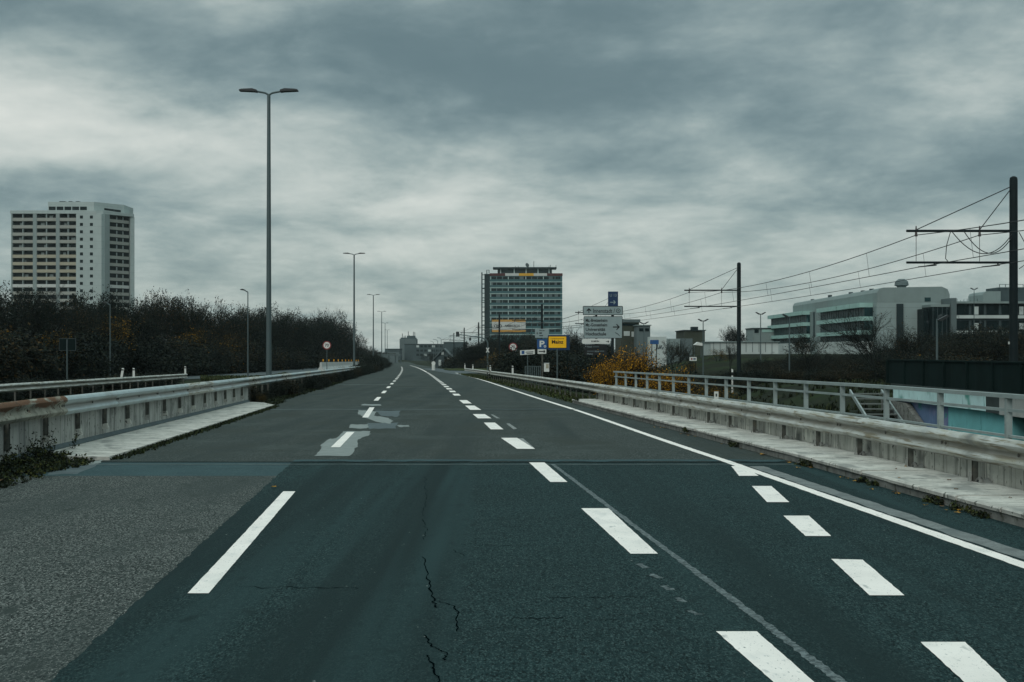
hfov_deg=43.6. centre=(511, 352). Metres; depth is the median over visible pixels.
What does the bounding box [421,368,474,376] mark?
side road
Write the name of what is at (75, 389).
bush
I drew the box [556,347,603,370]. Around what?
bush
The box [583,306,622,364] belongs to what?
direction sign
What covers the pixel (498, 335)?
overhead line pole
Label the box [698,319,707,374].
park lamp
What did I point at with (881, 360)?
tree
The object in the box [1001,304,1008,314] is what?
window
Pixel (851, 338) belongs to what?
bare tree
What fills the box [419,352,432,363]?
tree
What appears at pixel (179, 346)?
bush
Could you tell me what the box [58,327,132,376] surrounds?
bush
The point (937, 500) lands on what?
weeds
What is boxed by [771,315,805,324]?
window
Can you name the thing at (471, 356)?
tree
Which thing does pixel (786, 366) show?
tree
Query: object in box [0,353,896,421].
ground
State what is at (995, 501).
kerb
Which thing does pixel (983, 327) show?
tree
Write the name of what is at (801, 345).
bare tree
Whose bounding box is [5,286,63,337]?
tree
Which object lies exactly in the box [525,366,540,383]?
fence
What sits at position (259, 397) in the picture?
shrub
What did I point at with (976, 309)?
window
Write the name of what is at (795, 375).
bush
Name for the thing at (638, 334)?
building
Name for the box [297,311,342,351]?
tree
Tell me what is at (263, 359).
bush
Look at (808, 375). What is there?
bush
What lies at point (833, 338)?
window
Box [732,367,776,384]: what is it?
bush
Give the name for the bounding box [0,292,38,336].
tree
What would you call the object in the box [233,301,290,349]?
tree
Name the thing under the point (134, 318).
tree
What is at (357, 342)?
tree
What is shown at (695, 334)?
building
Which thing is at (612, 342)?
overhead line pole
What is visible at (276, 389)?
bush
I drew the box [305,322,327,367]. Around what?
tree
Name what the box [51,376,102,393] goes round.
bush
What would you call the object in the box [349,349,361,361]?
bush
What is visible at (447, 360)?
bush
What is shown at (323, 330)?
tree
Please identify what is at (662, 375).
bush
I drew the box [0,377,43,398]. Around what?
bush
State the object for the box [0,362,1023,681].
road
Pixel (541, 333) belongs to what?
service sign
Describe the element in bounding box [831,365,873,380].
bush
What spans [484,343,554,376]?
bush
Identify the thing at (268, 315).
street lamp
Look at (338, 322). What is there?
bare tree
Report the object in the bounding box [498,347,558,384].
bush
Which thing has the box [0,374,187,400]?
guardrail
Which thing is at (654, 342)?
platform sign
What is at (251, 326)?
tree
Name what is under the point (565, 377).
bush
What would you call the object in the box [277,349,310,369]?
bush
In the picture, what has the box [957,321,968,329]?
window
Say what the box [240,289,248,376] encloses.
street lamp
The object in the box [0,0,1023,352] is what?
sky
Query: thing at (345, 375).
bush
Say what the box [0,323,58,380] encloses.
bush
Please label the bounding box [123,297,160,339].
tree
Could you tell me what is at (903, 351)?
tree
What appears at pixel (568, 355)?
bush
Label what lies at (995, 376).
tram bridge
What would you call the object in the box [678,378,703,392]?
bush
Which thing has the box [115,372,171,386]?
bush
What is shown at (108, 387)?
bush
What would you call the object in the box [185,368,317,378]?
guardrail
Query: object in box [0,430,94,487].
weeds
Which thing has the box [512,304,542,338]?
overhead line pole
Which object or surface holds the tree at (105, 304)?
on the ground at (712, 366)
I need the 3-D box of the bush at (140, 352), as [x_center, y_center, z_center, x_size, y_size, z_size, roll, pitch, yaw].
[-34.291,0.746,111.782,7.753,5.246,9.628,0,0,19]
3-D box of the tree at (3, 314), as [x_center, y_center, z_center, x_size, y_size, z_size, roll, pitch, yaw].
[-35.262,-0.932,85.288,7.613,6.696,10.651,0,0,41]
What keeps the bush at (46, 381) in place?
on the ground at (712, 366)
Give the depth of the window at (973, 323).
215.19 m
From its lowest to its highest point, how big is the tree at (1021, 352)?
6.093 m
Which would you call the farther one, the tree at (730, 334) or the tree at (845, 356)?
the tree at (730, 334)
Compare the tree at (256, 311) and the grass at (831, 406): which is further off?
the tree at (256, 311)
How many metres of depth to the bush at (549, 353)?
108.60 m
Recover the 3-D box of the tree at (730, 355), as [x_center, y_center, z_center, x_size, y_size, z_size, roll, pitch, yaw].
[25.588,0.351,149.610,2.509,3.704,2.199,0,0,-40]
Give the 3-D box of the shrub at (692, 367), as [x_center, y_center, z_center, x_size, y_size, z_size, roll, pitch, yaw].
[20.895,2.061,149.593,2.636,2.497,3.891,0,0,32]
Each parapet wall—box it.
[0,387,249,459]
[598,393,1023,489]
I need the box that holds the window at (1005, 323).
[1001,321,1008,329]
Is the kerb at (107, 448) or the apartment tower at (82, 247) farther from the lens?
the apartment tower at (82, 247)
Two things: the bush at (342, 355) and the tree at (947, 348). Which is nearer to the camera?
the tree at (947, 348)
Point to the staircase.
(892, 408)
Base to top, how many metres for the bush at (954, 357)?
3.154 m
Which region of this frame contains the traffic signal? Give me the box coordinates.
[456,332,487,369]
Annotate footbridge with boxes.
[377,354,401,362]
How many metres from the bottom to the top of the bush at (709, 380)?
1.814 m
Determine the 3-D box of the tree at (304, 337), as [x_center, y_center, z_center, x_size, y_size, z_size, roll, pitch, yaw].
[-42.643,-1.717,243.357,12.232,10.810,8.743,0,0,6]
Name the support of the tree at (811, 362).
on the ground at (712, 366)
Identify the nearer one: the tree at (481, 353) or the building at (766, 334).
the tree at (481, 353)
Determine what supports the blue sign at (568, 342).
on the ground at (712, 366)
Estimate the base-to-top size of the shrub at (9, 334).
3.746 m
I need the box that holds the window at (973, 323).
[971,321,983,329]
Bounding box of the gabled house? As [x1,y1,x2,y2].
[433,348,453,366]
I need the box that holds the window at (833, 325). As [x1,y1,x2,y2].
[820,321,863,332]
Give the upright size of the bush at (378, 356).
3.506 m
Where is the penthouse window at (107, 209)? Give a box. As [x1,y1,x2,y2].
[104,208,120,211]
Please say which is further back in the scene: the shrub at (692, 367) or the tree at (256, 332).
the tree at (256, 332)
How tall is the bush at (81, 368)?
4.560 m
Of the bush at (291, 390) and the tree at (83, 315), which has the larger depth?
the tree at (83, 315)
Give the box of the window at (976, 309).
[971,304,983,314]
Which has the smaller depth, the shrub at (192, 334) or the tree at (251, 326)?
the shrub at (192, 334)
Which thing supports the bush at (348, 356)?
on the ground at (712, 366)
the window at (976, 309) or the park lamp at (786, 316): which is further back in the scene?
the window at (976, 309)
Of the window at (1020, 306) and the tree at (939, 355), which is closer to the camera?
the tree at (939, 355)
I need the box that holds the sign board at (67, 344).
[59,338,75,379]
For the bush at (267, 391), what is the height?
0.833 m
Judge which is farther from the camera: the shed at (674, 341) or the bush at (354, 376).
the shed at (674, 341)
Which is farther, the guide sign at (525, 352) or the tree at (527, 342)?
the tree at (527, 342)
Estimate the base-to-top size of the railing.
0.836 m
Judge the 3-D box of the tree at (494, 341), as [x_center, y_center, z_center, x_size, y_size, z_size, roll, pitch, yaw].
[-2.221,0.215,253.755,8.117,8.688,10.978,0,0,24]
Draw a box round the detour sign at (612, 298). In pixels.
[608,291,617,305]
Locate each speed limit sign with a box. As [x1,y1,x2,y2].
[323,341,330,348]
[509,343,516,349]
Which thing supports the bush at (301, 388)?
on the ground at (712, 366)
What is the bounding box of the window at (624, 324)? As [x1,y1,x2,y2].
[623,323,636,325]
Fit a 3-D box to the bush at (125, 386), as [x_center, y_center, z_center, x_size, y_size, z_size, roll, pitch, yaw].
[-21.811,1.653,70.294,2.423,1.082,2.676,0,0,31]
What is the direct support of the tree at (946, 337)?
on the ground at (712, 366)
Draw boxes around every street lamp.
[102,301,110,376]
[239,88,298,374]
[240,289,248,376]
[343,253,364,365]
[367,294,379,353]
[379,311,383,355]
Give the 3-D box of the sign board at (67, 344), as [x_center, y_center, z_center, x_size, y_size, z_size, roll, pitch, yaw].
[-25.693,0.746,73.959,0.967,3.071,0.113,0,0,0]
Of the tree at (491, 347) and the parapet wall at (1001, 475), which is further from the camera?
the tree at (491, 347)
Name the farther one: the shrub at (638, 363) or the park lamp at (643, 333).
the park lamp at (643, 333)
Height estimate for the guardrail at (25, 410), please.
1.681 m
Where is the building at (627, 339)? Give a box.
[615,319,639,361]
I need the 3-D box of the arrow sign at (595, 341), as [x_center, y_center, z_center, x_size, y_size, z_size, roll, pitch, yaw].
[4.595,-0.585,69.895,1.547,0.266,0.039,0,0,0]
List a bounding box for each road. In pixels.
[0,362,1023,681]
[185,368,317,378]
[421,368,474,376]
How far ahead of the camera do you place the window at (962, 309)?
215.19 m
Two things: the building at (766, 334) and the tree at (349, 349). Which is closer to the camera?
the building at (766, 334)
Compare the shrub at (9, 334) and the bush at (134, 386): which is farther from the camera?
the shrub at (9, 334)
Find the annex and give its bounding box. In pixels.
[917,298,956,343]
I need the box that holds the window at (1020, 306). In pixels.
[1018,304,1023,314]
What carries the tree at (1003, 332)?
on the ground at (712, 366)
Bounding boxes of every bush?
[0,321,65,382]
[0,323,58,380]
[0,335,42,381]
[0,364,14,383]
[0,375,66,397]
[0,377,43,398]
[0,391,27,401]
[6,342,76,380]
[15,376,73,396]
[23,324,124,379]
[24,335,86,379]
[37,377,86,394]
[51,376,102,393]
[54,337,98,380]
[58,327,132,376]
[64,324,125,377]
[71,374,108,389]
[95,376,120,389]
[101,334,146,372]
[102,374,134,389]
[104,370,141,384]
[108,375,146,388]
[111,330,178,375]
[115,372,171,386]
[116,339,182,375]
[130,330,201,373]
[145,371,182,384]
[152,332,203,374]
[152,336,208,374]
[163,333,213,375]
[191,351,228,374]
[218,343,263,372]
[229,333,281,371]
[245,376,265,401]
[250,387,272,401]
[251,385,278,397]
[254,380,288,396]
[259,346,291,370]
[274,374,302,394]
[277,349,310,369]
[284,340,315,368]
[288,378,307,390]
[290,381,306,392]
[291,343,327,368]
[296,376,326,389]
[309,348,339,367]
[311,374,332,386]
[314,347,346,367]
[316,347,350,366]
[324,372,337,382]
[333,372,342,381]
[336,369,350,380]
[340,366,360,376]
[343,352,355,361]
[344,370,357,378]
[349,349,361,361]
[355,348,372,361]
[357,355,385,370]
[358,365,370,374]
[359,364,371,374]
[374,355,387,367]
[438,353,460,368]
[439,355,456,367]
[455,357,488,367]
[467,358,486,367]
[472,359,493,373]
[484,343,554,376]
[487,341,561,383]
[492,341,572,385]
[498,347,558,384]
[526,356,575,387]
[534,359,586,388]
[552,350,586,358]
[552,356,610,380]
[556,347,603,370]
[560,353,610,388]
[561,361,660,394]
[569,356,629,380]
[573,362,696,392]
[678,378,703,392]
[690,378,722,391]
[704,368,735,382]
[712,367,748,387]
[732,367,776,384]
[732,377,763,392]
[743,364,782,378]
[770,367,805,382]
[798,367,843,380]
[807,368,842,381]
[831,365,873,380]
[848,360,885,381]
[894,348,972,360]
[904,351,945,359]
[932,345,1004,360]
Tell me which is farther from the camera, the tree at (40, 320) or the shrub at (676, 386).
the tree at (40, 320)
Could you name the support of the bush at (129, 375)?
on the ground at (712, 366)
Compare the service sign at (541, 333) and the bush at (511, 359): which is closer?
the service sign at (541, 333)
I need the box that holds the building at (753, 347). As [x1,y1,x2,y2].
[701,341,779,354]
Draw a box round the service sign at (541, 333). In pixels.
[535,329,548,337]
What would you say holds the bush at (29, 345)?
on the ground at (712, 366)
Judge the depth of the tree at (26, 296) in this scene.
112.83 m
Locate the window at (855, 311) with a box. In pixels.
[820,307,863,319]
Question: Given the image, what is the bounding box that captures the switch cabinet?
[543,362,549,371]
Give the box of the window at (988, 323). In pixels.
[986,321,998,329]
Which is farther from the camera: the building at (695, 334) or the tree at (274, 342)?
the building at (695, 334)
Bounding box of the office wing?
[957,284,1023,333]
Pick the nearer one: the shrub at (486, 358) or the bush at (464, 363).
the shrub at (486, 358)
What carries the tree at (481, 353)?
on the ground at (712, 366)
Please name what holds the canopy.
on the ground at (712, 366)
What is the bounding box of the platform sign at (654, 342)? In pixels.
[650,340,658,372]
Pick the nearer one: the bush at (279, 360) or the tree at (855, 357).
the tree at (855, 357)
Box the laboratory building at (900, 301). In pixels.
[767,279,949,353]
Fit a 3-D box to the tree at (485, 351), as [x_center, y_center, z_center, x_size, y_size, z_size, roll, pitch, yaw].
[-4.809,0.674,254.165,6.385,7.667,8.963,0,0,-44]
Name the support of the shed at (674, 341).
on the ground at (712, 366)
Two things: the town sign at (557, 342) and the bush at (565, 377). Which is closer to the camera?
the town sign at (557, 342)
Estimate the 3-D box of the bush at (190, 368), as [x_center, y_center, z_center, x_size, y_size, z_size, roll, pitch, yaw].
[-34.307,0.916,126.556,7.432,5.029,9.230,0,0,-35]
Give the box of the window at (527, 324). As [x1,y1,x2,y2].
[491,323,559,337]
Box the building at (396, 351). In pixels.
[385,349,401,359]
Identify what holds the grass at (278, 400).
on the ground at (712, 366)
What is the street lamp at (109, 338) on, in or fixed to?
on the ground at (712, 366)
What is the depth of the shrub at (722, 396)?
64.15 m
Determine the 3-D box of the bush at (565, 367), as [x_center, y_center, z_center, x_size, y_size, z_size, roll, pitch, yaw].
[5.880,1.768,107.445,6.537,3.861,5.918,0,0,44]
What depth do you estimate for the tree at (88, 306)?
117.14 m
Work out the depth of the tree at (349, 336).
316.64 m
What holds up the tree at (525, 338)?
on the ground at (712, 366)
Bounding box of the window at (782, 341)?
[774,338,803,343]
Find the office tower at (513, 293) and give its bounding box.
[481,263,562,341]
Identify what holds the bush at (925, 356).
on the ground at (712, 366)
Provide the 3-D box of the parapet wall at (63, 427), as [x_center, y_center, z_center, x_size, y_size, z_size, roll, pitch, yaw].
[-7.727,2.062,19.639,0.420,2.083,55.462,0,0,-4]
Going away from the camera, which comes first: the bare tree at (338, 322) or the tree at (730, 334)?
the tree at (730, 334)
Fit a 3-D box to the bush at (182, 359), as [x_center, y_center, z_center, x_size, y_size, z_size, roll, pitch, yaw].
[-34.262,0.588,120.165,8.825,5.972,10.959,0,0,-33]
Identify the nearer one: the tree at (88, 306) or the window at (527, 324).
the tree at (88, 306)
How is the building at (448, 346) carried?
on the ground at (712, 366)
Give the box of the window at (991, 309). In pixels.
[986,304,998,314]
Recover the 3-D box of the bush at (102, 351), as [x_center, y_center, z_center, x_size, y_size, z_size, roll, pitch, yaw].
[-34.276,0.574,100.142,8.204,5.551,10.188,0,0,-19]
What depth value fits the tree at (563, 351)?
248.43 m
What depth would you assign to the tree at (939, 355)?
117.74 m
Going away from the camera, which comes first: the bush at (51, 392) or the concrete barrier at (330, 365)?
the bush at (51, 392)
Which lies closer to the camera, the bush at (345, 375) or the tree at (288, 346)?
the bush at (345, 375)
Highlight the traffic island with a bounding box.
[444,368,488,370]
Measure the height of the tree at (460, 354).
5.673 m
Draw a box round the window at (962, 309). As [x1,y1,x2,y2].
[957,304,968,314]
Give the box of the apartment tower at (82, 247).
[10,201,134,327]
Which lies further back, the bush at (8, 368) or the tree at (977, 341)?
the tree at (977, 341)
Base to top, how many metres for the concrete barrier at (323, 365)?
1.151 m
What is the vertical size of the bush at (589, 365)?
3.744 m
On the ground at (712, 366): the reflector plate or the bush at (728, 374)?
the bush at (728, 374)
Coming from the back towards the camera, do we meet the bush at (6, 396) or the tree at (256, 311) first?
the tree at (256, 311)
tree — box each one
[0,280,65,336]
[0,288,85,338]
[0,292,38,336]
[0,297,33,336]
[0,302,12,356]
[0,303,31,336]
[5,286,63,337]
[30,278,73,338]
[41,292,120,356]
[62,284,120,322]
[64,288,106,336]
[72,292,163,350]
[81,291,126,340]
[91,289,128,328]
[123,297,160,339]
[129,290,246,372]
[130,286,188,343]
[140,290,193,341]
[146,289,210,345]
[180,289,221,346]
[186,298,264,364]
[186,302,263,364]
[213,300,245,343]
[215,303,265,345]
[217,304,263,345]
[230,304,305,364]
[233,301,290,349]
[250,309,286,370]
[257,305,303,369]
[274,313,297,369]
[276,306,312,355]
[279,310,312,346]
[287,317,320,350]
[296,316,338,366]
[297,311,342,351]
[300,311,339,367]
[304,317,349,356]
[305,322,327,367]
[310,305,357,344]
[322,312,356,355]
[343,334,357,357]
[348,331,368,358]
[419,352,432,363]
[451,346,463,355]
[457,344,486,366]
[457,348,469,364]
[459,339,488,366]
[465,340,494,366]
[479,338,504,357]
[481,331,521,352]
[485,336,547,351]
[491,334,517,359]
[510,332,540,344]
[516,335,529,347]
[549,346,581,356]
[563,320,589,356]
[657,338,695,373]
[716,326,742,340]
[721,341,736,369]
[724,328,748,340]
[741,356,770,370]
[779,354,844,372]
[780,361,797,371]
[782,320,831,372]
[809,350,841,371]
[813,355,846,367]
[818,305,894,380]
[842,351,865,361]
[846,351,883,364]
[852,349,903,367]
[856,327,898,358]
[882,316,935,358]
[883,346,931,358]
[896,327,959,351]
[901,343,971,359]
[913,336,966,359]
[916,335,988,360]
[924,324,1021,360]
[938,326,986,341]
[939,330,980,346]
[949,330,1023,360]
[951,326,1023,360]
[952,327,1023,360]
[954,328,1023,360]
[962,326,1006,337]
[964,323,1022,337]
[974,322,1023,360]
[980,324,1023,360]
[996,331,1023,359]
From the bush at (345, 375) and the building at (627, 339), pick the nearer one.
the bush at (345, 375)
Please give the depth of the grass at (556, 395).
67.28 m
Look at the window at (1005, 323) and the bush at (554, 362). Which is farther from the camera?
the window at (1005, 323)
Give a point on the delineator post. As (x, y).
(731, 379)
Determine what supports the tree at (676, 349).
on the ground at (712, 366)
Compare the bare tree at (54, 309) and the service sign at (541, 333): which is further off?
the bare tree at (54, 309)
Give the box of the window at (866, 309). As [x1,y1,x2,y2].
[864,307,872,315]
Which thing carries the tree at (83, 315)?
on the ground at (712, 366)
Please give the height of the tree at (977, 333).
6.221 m
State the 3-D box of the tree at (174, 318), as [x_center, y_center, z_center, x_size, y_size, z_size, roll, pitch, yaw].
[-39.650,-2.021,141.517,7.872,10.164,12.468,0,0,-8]
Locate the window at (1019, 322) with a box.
[1018,321,1023,329]
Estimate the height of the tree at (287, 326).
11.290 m
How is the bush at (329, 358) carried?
on the ground at (712, 366)
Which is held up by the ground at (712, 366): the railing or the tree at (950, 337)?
the tree at (950, 337)
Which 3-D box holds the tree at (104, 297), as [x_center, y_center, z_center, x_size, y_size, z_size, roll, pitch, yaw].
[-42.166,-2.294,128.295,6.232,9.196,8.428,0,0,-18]
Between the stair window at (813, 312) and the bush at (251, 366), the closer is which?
the bush at (251, 366)
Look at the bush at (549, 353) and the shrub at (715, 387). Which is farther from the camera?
the bush at (549, 353)
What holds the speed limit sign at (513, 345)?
on the ground at (712, 366)
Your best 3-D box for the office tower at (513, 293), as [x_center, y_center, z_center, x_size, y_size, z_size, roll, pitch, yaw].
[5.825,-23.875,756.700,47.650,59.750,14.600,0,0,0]
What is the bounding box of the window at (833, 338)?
[820,335,863,341]
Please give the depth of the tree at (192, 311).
153.91 m
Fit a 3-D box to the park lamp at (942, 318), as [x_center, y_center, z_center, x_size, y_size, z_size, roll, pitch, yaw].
[21.523,0.225,64.000,0.690,4.179,0.280,0,0,0]
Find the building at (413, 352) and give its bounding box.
[404,344,443,360]
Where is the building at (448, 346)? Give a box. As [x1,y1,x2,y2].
[444,342,466,354]
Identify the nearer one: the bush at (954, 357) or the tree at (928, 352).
the bush at (954, 357)
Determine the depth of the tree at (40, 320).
93.72 m
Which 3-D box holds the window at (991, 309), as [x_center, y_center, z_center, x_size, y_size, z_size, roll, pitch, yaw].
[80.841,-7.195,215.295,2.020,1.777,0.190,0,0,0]
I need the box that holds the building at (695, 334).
[675,327,705,354]
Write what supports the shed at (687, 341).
on the ground at (712, 366)
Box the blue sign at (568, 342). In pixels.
[548,335,569,388]
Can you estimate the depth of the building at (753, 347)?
186.00 m
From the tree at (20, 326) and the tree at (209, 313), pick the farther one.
the tree at (209, 313)
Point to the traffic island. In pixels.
(458, 369)
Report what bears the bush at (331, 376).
on the ground at (712, 366)
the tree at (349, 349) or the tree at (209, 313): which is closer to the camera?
the tree at (209, 313)
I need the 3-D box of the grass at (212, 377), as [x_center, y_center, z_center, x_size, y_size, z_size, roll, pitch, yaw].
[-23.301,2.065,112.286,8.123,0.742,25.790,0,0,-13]
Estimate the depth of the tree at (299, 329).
249.43 m
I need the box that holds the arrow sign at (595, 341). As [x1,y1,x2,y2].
[582,339,609,343]
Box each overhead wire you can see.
[446,220,1023,342]
[454,230,1023,342]
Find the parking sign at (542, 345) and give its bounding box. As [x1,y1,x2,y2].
[537,338,546,376]
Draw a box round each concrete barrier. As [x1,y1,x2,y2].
[318,359,328,369]
[327,359,333,368]
[333,359,338,368]
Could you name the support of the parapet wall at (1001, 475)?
on the ground at (712, 366)
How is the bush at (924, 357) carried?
on the ground at (712, 366)
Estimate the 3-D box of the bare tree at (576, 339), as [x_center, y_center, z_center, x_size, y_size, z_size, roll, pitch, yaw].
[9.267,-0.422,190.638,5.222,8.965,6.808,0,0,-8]
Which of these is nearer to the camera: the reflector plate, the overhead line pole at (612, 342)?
the reflector plate
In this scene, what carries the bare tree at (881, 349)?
on the ground at (712, 366)
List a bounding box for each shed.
[648,337,665,366]
[666,339,679,362]
[680,338,691,359]
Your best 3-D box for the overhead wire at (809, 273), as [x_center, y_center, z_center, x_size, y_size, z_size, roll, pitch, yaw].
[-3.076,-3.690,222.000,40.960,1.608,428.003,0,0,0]
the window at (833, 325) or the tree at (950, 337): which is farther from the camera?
the window at (833, 325)
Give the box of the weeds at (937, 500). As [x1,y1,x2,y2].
[573,396,991,518]
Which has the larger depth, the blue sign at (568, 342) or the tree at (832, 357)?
the tree at (832, 357)
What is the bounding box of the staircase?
[849,389,905,423]
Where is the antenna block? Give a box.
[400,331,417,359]
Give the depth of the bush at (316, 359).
249.65 m
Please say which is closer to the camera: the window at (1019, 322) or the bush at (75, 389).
the bush at (75, 389)
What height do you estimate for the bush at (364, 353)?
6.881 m
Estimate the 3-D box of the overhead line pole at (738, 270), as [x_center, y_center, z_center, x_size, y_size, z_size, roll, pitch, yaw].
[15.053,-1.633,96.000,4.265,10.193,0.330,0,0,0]
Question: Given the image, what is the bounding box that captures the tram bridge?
[881,359,1023,440]
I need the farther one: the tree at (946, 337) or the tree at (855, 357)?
the tree at (946, 337)
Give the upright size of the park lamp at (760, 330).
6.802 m
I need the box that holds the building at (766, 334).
[746,328,773,340]
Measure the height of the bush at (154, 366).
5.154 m
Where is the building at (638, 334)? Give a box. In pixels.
[633,325,650,358]
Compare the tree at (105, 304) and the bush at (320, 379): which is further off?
the tree at (105, 304)
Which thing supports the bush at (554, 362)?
on the ground at (712, 366)
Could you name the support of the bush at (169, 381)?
on the ground at (712, 366)
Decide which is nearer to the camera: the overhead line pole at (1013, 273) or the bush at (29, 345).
the overhead line pole at (1013, 273)
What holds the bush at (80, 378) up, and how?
on the ground at (712, 366)
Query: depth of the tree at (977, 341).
123.58 m
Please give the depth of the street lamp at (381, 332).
364.90 m
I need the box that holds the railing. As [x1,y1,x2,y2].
[613,371,1023,439]
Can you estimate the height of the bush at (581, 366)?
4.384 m
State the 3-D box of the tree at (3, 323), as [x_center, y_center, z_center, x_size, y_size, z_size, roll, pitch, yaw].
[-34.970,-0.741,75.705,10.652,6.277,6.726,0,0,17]
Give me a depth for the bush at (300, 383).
65.97 m
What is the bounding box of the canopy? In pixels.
[694,342,702,356]
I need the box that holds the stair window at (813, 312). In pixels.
[813,312,814,336]
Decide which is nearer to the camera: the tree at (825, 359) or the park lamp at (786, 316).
the park lamp at (786, 316)
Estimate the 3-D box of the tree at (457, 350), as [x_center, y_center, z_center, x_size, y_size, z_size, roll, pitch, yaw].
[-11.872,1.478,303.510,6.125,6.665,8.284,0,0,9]
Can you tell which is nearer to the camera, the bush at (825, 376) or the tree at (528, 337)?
the bush at (825, 376)
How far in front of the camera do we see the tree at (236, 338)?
161.44 m
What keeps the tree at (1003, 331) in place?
on the ground at (712, 366)
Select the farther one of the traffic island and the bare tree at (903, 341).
the traffic island
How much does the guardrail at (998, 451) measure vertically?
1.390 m
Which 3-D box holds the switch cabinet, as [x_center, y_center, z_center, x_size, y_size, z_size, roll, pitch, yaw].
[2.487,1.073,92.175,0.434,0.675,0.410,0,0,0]
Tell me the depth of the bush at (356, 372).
120.02 m
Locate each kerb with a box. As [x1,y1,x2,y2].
[45,402,272,459]
[572,399,1023,527]
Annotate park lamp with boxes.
[640,322,647,351]
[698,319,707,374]
[755,312,765,358]
[782,314,789,370]
[936,315,948,359]
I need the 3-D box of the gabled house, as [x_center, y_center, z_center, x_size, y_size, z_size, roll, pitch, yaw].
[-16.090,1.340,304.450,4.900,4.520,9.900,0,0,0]
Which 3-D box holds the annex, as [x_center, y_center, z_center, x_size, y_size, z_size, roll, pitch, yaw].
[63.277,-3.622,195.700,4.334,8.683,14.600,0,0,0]
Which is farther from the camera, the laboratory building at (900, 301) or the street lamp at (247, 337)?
the laboratory building at (900, 301)
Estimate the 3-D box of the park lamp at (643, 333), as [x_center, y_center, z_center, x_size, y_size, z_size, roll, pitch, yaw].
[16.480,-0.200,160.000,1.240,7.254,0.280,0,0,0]
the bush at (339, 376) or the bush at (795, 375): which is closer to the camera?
the bush at (795, 375)
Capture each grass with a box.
[0,381,341,459]
[200,372,285,380]
[458,373,595,402]
[692,378,892,416]
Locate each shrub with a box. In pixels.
[0,326,24,354]
[33,325,84,358]
[92,312,147,349]
[167,326,216,352]
[256,394,267,401]
[476,353,500,365]
[583,358,629,394]
[590,336,665,394]
[630,376,712,396]
[634,363,696,394]
[681,360,702,373]
[685,383,732,398]
[692,384,740,400]
[706,347,729,361]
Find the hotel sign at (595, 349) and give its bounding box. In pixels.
[585,345,606,354]
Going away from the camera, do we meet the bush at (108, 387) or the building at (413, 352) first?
the bush at (108, 387)
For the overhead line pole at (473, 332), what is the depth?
281.96 m
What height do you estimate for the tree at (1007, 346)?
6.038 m
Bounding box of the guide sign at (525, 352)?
[520,350,534,365]
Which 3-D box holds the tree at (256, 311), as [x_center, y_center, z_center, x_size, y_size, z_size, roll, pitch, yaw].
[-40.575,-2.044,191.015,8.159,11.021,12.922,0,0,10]
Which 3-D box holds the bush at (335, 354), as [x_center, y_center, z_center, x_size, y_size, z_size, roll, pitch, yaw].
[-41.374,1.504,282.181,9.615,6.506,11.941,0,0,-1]
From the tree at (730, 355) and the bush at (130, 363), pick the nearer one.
the bush at (130, 363)
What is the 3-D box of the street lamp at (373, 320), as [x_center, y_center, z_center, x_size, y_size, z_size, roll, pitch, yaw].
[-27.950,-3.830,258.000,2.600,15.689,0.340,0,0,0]
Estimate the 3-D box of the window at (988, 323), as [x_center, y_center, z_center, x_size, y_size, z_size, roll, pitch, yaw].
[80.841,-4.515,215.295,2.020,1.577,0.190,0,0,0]
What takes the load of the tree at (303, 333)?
on the ground at (712, 366)
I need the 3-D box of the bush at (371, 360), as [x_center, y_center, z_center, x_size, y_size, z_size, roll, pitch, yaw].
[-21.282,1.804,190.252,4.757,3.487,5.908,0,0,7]
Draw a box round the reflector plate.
[714,391,717,398]
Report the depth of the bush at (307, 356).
237.71 m
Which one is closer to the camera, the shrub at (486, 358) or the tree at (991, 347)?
the tree at (991, 347)
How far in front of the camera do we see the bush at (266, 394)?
49.21 m
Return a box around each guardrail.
[0,366,357,450]
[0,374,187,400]
[465,368,1023,481]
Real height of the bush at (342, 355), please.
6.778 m
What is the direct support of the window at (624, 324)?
in the building at (627, 339)
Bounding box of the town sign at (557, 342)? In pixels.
[548,336,566,388]
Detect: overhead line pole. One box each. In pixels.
[460,322,478,345]
[483,314,499,355]
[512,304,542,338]
[575,300,613,357]
[684,262,740,383]
[906,176,1023,360]
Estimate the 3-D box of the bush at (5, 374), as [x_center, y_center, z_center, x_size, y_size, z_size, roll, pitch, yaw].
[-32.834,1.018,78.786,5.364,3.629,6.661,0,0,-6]
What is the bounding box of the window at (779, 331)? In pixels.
[774,326,805,335]
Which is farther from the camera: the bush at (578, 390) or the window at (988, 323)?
the window at (988, 323)
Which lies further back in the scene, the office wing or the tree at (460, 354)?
the tree at (460, 354)
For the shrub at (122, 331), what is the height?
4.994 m
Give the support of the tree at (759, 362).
on the ground at (712, 366)
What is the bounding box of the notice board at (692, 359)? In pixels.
[689,357,696,374]
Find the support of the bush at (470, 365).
on the ground at (712, 366)
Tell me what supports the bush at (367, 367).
on the ground at (712, 366)
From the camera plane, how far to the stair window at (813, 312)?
229.52 m
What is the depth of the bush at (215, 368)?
141.42 m
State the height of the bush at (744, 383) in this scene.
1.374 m
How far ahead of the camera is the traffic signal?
199.90 m
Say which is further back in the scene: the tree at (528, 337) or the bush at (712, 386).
the tree at (528, 337)
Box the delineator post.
[731,369,732,392]
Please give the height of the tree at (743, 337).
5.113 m
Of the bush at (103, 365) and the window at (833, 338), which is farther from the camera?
the window at (833, 338)
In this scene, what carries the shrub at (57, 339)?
on the ground at (712, 366)
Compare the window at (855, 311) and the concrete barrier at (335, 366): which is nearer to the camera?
the concrete barrier at (335, 366)
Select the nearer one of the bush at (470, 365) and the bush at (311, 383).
the bush at (311, 383)

